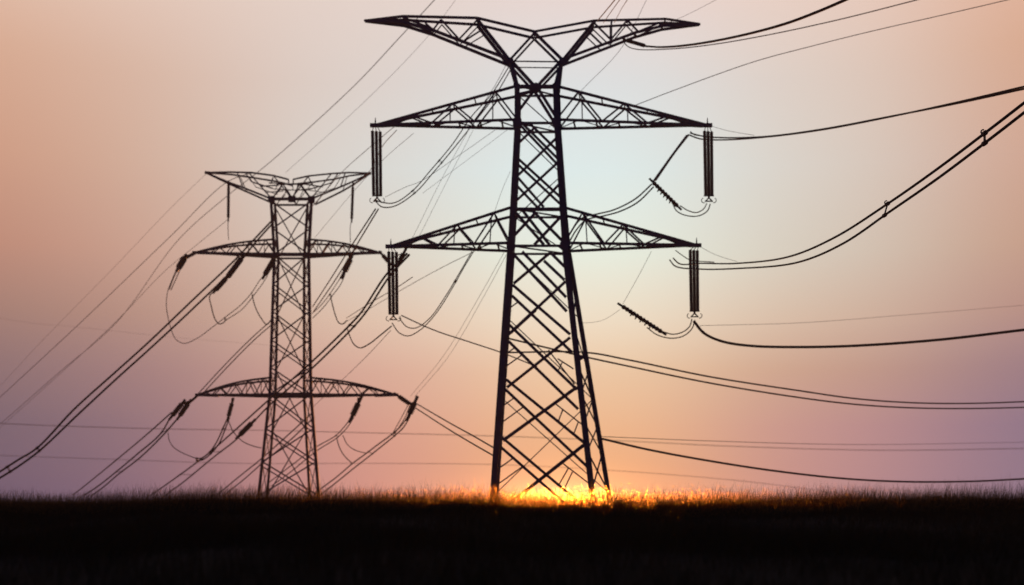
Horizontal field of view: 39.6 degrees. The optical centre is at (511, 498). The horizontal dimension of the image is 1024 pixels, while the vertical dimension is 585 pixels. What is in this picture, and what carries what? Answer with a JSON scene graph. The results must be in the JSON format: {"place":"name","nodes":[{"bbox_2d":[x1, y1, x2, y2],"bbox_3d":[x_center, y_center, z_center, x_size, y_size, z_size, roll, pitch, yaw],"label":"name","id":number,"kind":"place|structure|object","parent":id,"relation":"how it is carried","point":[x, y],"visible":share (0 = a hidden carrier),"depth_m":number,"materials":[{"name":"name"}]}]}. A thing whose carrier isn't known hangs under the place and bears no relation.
{"place":"outdoors","nodes":[
{"label":"outdoors","id":0,"kind":"place"},
{"bbox_2d":[73,412,171,494],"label":"conductor","id":1,"kind":"object","parent":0,"point":[125,452],"visible":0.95,"depth_m":196.25,"materials":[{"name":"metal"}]},
{"bbox_2d":[2,318,261,344],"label":"power cable","id":2,"kind":"object","parent":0,"point":[136,333],"visible":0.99,"depth_m":429.98,"materials":[{"name":"metal"}]},
{"bbox_2d":[0,0,434,423],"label":"power cable","id":3,"kind":"object","parent":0,"point":[231,192],"visible":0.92,"depth_m":192.54,"materials":[{"name":"metal"}]},
{"bbox_2d":[218,414,314,494],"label":"conductor","id":4,"kind":"object","parent":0,"point":[265,455],"visible":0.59,"depth_m":203.81,"materials":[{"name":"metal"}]},
{"bbox_2d":[312,208,378,311],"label":"conductor","id":5,"kind":"object","parent":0,"point":[348,257],"visible":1,"depth_m":138.71,"materials":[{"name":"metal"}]},
{"bbox_2d":[291,1,454,167],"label":"power cable","id":6,"kind":"object","parent":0,"point":[365,100],"visible":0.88,"depth_m":163.66,"materials":[{"name":"metal"}]},
{"bbox_2d":[0,455,842,494],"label":"power cable","id":7,"kind":"object","parent":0,"point":[399,463],"visible":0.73,"depth_m":439.94,"materials":[{"name":"metal"}]},
{"bbox_2d":[401,315,528,363],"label":"conductor","id":8,"kind":"object","parent":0,"point":[460,338],"visible":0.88,"depth_m":127.96,"materials":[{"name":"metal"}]},
{"bbox_2d":[0,474,1023,584],"bbox_3d":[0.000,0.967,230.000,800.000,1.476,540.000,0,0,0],"label":"ground","id":9,"kind":"structure","parent":0,"point":[485,561],"depth_m":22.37,"materials":[{"name":"black plant"}]},
{"bbox_2d":[0,220,273,478],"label":"conductor","id":10,"kind":"object","parent":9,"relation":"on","point":[130,358],"visible":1,"depth_m":160.24,"materials":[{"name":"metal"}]},
{"bbox_2d":[192,171,398,497],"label":"transmission tower","id":11,"kind":"structure","parent":9,"relation":"on","point":[305,255],"depth_m":173.73,"materials":[{"name":"metal"}]},
{"bbox_2d":[0,174,205,385],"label":"power cable","id":12,"kind":"object","parent":11,"relation":"attached to","point":[120,260],"visible":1,"depth_m":206.42,"materials":[{"name":"metal"}]},
{"bbox_2d":[2,220,226,425],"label":"power cable","id":13,"kind":"object","parent":11,"relation":"attached to","point":[129,307],"visible":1,"depth_m":210.46,"materials":[{"name":"metal"}]},
{"bbox_2d":[0,174,245,396],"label":"power cable","id":14,"kind":"object","parent":11,"relation":"attached to","point":[126,278],"visible":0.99,"depth_m":197.01,"materials":[{"name":"metal"}]},
{"bbox_2d":[176,252,195,271],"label":"insulator string","id":15,"kind":"object","parent":11,"relation":"attached to","point":[182,261],"visible":0.98,"depth_m":175.03,"materials":[{"name":"ceramic"}]},
{"bbox_2d":[169,267,180,289],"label":"jumper cable","id":16,"kind":"object","parent":15,"relation":"hanging from","point":[175,279],"visible":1,"depth_m":174.96,"materials":[{"name":"metal"}]},
{"bbox_2d":[166,268,223,343],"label":"jumper cable","id":17,"kind":"object","parent":15,"relation":"hanging from","point":[168,318],"visible":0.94,"depth_m":174.96,"materials":[{"name":"metal"}]},
{"bbox_2d":[176,396,197,419],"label":"insulator string","id":18,"kind":"object","parent":11,"relation":"attached to","point":[185,407],"visible":1,"depth_m":175.08,"materials":[{"name":"ceramic"}]},
{"bbox_2d":[83,416,179,495],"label":"conductor","id":19,"kind":"object","parent":18,"relation":"attached to","point":[167,430],"visible":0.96,"depth_m":196.60,"materials":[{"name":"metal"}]},
{"bbox_2d":[168,399,187,419],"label":"insulator string","id":20,"kind":"object","parent":18,"relation":"attached to","point":[176,410],"visible":1,"depth_m":175.19,"materials":[{"name":"ceramic"}]},
{"bbox_2d":[209,290,225,323],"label":"jumper cable","id":21,"kind":"object","parent":11,"relation":"hanging from","point":[212,309],"visible":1,"depth_m":174.94,"materials":[{"name":"metal"}]},
{"bbox_2d":[227,180,229,221],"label":"insulator string","id":22,"kind":"object","parent":11,"relation":"hanging from","point":[228,199],"visible":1,"depth_m":174.87,"materials":[{"name":"ceramic"}]},
{"bbox_2d":[226,397,234,421],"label":"insulator string","id":23,"kind":"object","parent":11,"relation":"hanging from","point":[230,407],"visible":1,"depth_m":174.84,"materials":[{"name":"ceramic"}]},
{"bbox_2d":[195,417,229,460],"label":"jumper cable","id":24,"kind":"object","parent":23,"relation":"hanging from","point":[210,452],"visible":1,"depth_m":174.93,"materials":[{"name":"metal"}]},
{"bbox_2d":[168,433,194,457],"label":"jumper cable","id":25,"kind":"object","parent":24,"relation":"hanging from","point":[178,450],"visible":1,"depth_m":174.96,"materials":[{"name":"metal"}]},
{"bbox_2d":[228,421,261,447],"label":"jumper cable","id":26,"kind":"object","parent":23,"relation":"hanging from","point":[240,439],"visible":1,"depth_m":174.95,"materials":[{"name":"metal"}]},
{"bbox_2d":[199,321,270,392],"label":"conductor","id":27,"kind":"object","parent":11,"relation":"attached to","point":[235,358],"visible":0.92,"depth_m":176.49,"materials":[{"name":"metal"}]},
{"bbox_2d":[226,255,243,277],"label":"insulator string","id":28,"kind":"object","parent":11,"relation":"hanging from","point":[234,265],"visible":0.68,"depth_m":176.11,"materials":[{"name":"ceramic"}]},
{"bbox_2d":[212,276,228,293],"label":"insulator string","id":29,"kind":"object","parent":28,"relation":"attached to","point":[220,285],"visible":0.64,"depth_m":178.73,"materials":[{"name":"ceramic"}]},
{"bbox_2d":[235,418,255,439],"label":"insulator string","id":30,"kind":"object","parent":11,"relation":"attached to","point":[246,428],"visible":1,"depth_m":176.25,"materials":[{"name":"ceramic"}]},
{"bbox_2d":[252,295,270,324],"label":"jumper cable","id":31,"kind":"object","parent":11,"relation":"hanging from","point":[258,313],"visible":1,"depth_m":174.94,"materials":[{"name":"metal"}]},
{"bbox_2d":[262,255,277,279],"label":"insulator string","id":32,"kind":"object","parent":11,"relation":"attached to","point":[268,268],"visible":1,"depth_m":173.71,"materials":[{"name":"ceramic"}]},
{"bbox_2d":[224,276,267,319],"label":"jumper cable","id":33,"kind":"object","parent":32,"relation":"hanging from","point":[246,298],"visible":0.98,"depth_m":177.47,"materials":[{"name":"metal"}]},
{"bbox_2d":[151,253,409,496],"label":"conductor","id":34,"kind":"object","parent":11,"relation":"attached to","point":[337,337],"visible":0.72,"depth_m":155.78,"materials":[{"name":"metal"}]},
{"bbox_2d":[336,438,351,463],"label":"jumper cable","id":35,"kind":"object","parent":11,"relation":"hanging from","point":[342,452],"visible":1,"depth_m":174.96,"materials":[{"name":"metal"}]},
{"bbox_2d":[340,255,353,278],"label":"insulator string","id":36,"kind":"object","parent":11,"relation":"attached to","point":[347,266],"visible":0.81,"depth_m":174.80,"materials":[{"name":"ceramic"}]},
{"bbox_2d":[312,275,344,317],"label":"jumper cable","id":37,"kind":"object","parent":36,"relation":"hanging from","point":[328,296],"visible":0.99,"depth_m":174.96,"materials":[{"name":"metal"}]},
{"bbox_2d":[330,294,346,324],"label":"jumper cable","id":38,"kind":"object","parent":37,"relation":"hanging from","point":[334,312],"visible":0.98,"depth_m":169.93,"materials":[{"name":"metal"}]},
{"bbox_2d":[350,182,353,222],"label":"insulator string","id":39,"kind":"object","parent":11,"relation":"hanging from","point":[352,202],"visible":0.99,"depth_m":174.88,"materials":[{"name":"ceramic"}]},
{"bbox_2d":[348,396,362,422],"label":"insulator string","id":40,"kind":"object","parent":11,"relation":"hanging from","point":[355,409],"visible":1,"depth_m":174.81,"materials":[{"name":"ceramic"}]},
{"bbox_2d":[270,417,353,485],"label":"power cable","id":41,"kind":"object","parent":40,"relation":"hanging from","point":[313,448],"visible":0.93,"depth_m":177.89,"materials":[{"name":"metal"}]},
{"bbox_2d":[379,250,386,262],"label":"insulator string","id":42,"kind":"object","parent":11,"relation":"attached to","point":[384,256],"visible":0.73,"depth_m":174.82,"materials":[{"name":"ceramic"}]},
{"bbox_2d":[394,392,410,404],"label":"insulator string","id":43,"kind":"object","parent":11,"relation":"attached to","point":[404,400],"visible":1,"depth_m":174.78,"materials":[{"name":"ceramic"}]},
{"bbox_2d":[392,405,408,433],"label":"conductor","id":44,"kind":"object","parent":43,"relation":"hanging from","point":[400,419],"visible":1,"depth_m":174.96,"materials":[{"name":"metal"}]},
{"bbox_2d":[405,395,418,421],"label":"insulator string","id":45,"kind":"object","parent":43,"relation":"attached to","point":[411,410],"visible":1,"depth_m":174.81,"materials":[{"name":"ceramic"}]},
{"bbox_2d":[315,416,410,494],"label":"conductor","id":46,"kind":"object","parent":45,"relation":"attached to","point":[365,454],"visible":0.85,"depth_m":191.96,"materials":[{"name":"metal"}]},
{"bbox_2d":[414,403,492,455],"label":"conductor","id":47,"kind":"object","parent":45,"relation":"hanging from","point":[456,427],"visible":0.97,"depth_m":142.01,"materials":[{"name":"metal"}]},
{"bbox_2d":[364,15,711,501],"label":"transmission tower","id":48,"kind":"structure","parent":9,"relation":"on","point":[514,216],"depth_m":119.07,"materials":[{"name":"metal"}]},
{"bbox_2d":[314,330,390,405],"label":"power cable","id":49,"kind":"object","parent":48,"relation":"attached to","point":[356,366],"visible":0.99,"depth_m":140.24,"materials":[{"name":"metal"}]},
{"bbox_2d":[312,127,393,206],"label":"power cable","id":50,"kind":"object","parent":48,"relation":"attached to","point":[351,163],"visible":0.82,"depth_m":143.10,"materials":[{"name":"metal"}]},
{"bbox_2d":[316,133,413,235],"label":"power cable","id":51,"kind":"object","parent":48,"relation":"attached to","point":[364,179],"visible":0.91,"depth_m":142.74,"materials":[{"name":"metal"}]},
{"bbox_2d":[356,130,396,183],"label":"power cable","id":52,"kind":"object","parent":48,"relation":"attached to","point":[378,154],"visible":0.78,"depth_m":139.21,"materials":[{"name":"metal"}]},
{"bbox_2d":[369,127,384,202],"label":"insulator string","id":53,"kind":"object","parent":48,"relation":"hanging from","point":[376,182],"visible":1,"depth_m":119.90,"materials":[{"name":"ceramic"}]},
{"bbox_2d":[376,67,509,207],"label":"jumper cable","id":54,"kind":"object","parent":53,"relation":"attached to","point":[441,162],"visible":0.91,"depth_m":121.23,"materials":[{"name":"metal"}]},
{"bbox_2d":[386,248,400,320],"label":"insulator string","id":55,"kind":"object","parent":48,"relation":"hanging from","point":[392,280],"visible":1,"depth_m":119.90,"materials":[{"name":"ceramic"}]},
{"bbox_2d":[346,326,391,347],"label":"jumper cable","id":56,"kind":"object","parent":55,"relation":"hanging from","point":[370,342],"visible":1,"depth_m":128.33,"materials":[{"name":"metal"}]},
{"bbox_2d":[392,251,473,335],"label":"jumper cable","id":57,"kind":"object","parent":55,"relation":"hanging from","point":[459,274],"visible":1,"depth_m":120.97,"materials":[{"name":"metal"}]},
{"bbox_2d":[398,248,407,266],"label":"insulator string","id":58,"kind":"object","parent":48,"relation":"attached to","point":[401,257],"visible":1,"depth_m":120.89,"materials":[{"name":"ceramic"}]},
{"bbox_2d":[347,277,412,317],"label":"power cable","id":59,"kind":"object","parent":58,"relation":"attached to","point":[381,296],"visible":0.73,"depth_m":136.20,"materials":[{"name":"metal"}]},
{"bbox_2d":[344,251,474,322],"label":"power cable","id":60,"kind":"object","parent":48,"relation":"attached to","point":[418,280],"visible":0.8,"depth_m":133.93,"materials":[{"name":"metal"}]},
{"bbox_2d":[386,130,494,196],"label":"power cable","id":61,"kind":"object","parent":48,"relation":"attached to","point":[441,167],"visible":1,"depth_m":121.76,"materials":[{"name":"metal"}]},
{"bbox_2d":[412,130,472,237],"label":"power cable","id":62,"kind":"object","parent":48,"relation":"attached to","point":[440,181],"visible":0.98,"depth_m":121.41,"materials":[{"name":"metal"}]},
{"bbox_2d":[413,253,505,394],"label":"power cable","id":63,"kind":"object","parent":48,"relation":"attached to","point":[464,322],"visible":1,"depth_m":142.33,"materials":[{"name":"metal"}]},
{"bbox_2d":[550,1,645,125],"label":"earth wire","id":64,"kind":"object","parent":48,"relation":"attached to","point":[614,56],"visible":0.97,"depth_m":114.86,"materials":[{"name":"metal"}]},
{"bbox_2d":[623,38,646,46],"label":"insulator string","id":65,"kind":"object","parent":48,"relation":"attached to","point":[635,43],"visible":0.98,"depth_m":118.34,"materials":[{"name":"ceramic"}]},
{"bbox_2d":[647,0,847,47],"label":"conductor","id":66,"kind":"object","parent":65,"relation":"hanging from","point":[778,25],"visible":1,"depth_m":93.56,"materials":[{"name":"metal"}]},
{"bbox_2d":[617,302,666,335],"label":"insulator string","id":67,"kind":"object","parent":48,"relation":"attached to","point":[640,318],"visible":1,"depth_m":119.87,"materials":[{"name":"ceramic"}]},
{"bbox_2d":[647,319,693,338],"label":"jumper cable","id":68,"kind":"object","parent":67,"relation":"hanging from","point":[675,333],"visible":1,"depth_m":119.96,"materials":[{"name":"metal"}]},
{"bbox_2d":[649,178,681,210],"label":"insulator string","id":69,"kind":"object","parent":48,"relation":"attached to","point":[663,192],"visible":1,"depth_m":119.90,"materials":[{"name":"ceramic"}]},
{"bbox_2d":[570,183,653,240],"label":"jumper cable","id":70,"kind":"object","parent":69,"relation":"hanging from","point":[617,208],"visible":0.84,"depth_m":121.09,"materials":[{"name":"metal"}]},
{"bbox_2d":[653,135,687,181],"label":"jumper cable","id":71,"kind":"object","parent":69,"relation":"attached to","point":[669,159],"visible":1,"depth_m":119.92,"materials":[{"name":"metal"}]},
{"bbox_2d":[672,203,710,216],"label":"jumper cable","id":72,"kind":"object","parent":69,"relation":"hanging from","point":[691,211],"visible":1,"depth_m":119.96,"materials":[{"name":"metal"}]},
{"bbox_2d":[687,247,701,318],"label":"insulator string","id":73,"kind":"object","parent":48,"relation":"attached to","point":[694,298],"visible":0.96,"depth_m":119.90,"materials":[{"name":"ceramic"}]},
{"bbox_2d":[675,250,713,262],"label":"jumper cable","id":74,"kind":"object","parent":73,"relation":"hanging from","point":[692,260],"visible":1,"depth_m":119.88,"materials":[{"name":"metal"}]},
{"bbox_2d":[693,320,1023,347],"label":"conductor","id":75,"kind":"object","parent":73,"relation":"attached to","point":[857,345],"visible":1,"depth_m":115.65,"materials":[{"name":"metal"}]},
{"bbox_2d":[701,127,716,202],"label":"insulator string","id":76,"kind":"object","parent":48,"relation":"attached to","point":[708,175],"visible":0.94,"depth_m":119.90,"materials":[{"name":"ceramic"}]},
{"bbox_2d":[506,337,1023,408],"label":"conductor","id":77,"kind":"object","parent":48,"relation":"attached to","point":[567,352],"visible":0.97,"depth_m":134.03,"materials":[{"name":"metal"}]},
{"bbox_2d":[600,436,1016,444],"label":"power cable","id":78,"kind":"object","parent":48,"relation":"attached to","point":[797,443],"visible":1,"depth_m":162.65,"materials":[{"name":"metal"}]},
{"bbox_2d":[688,86,1023,140],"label":"conductor","id":79,"kind":"object","parent":48,"relation":"attached to","point":[1016,89],"visible":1,"depth_m":97.31,"materials":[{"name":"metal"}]},
{"bbox_2d":[700,305,1021,325],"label":"power cable","id":80,"kind":"object","parent":48,"relation":"attached to","point":[847,319],"visible":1,"depth_m":144.08,"materials":[{"name":"metal"}]},
{"bbox_2d":[0,0,1023,501],"label":"sky","id":81,"kind":"structure","parent":0,"point":[111,111],"materials":[{"name":"pink"}]},
{"bbox_2d":[1,423,1023,450],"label":"power cable","id":82,"kind":"object","parent":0,"point":[517,436],"visible":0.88,"depth_m":429.26,"materials":[{"name":"metal"}]},
{"bbox_2d":[623,0,916,49],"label":"conductor","id":83,"kind":"object","parent":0,"point":[772,33],"visible":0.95,"depth_m":114.68,"materials":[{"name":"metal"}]},
{"bbox_2d":[602,438,1023,482],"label":"conductor","id":84,"kind":"object","parent":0,"point":[684,456],"visible":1,"depth_m":134.22,"materials":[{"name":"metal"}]},
{"bbox_2d":[636,0,1006,104],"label":"conductor","id":85,"kind":"object","parent":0,"point":[821,43],"visible":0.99,"depth_m":115.26,"materials":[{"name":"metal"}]},
{"bbox_2d":[669,101,1023,269],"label":"conductor","id":86,"kind":"object","parent":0,"point":[984,133],"visible":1,"depth_m":66.84,"materials":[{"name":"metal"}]}
]}

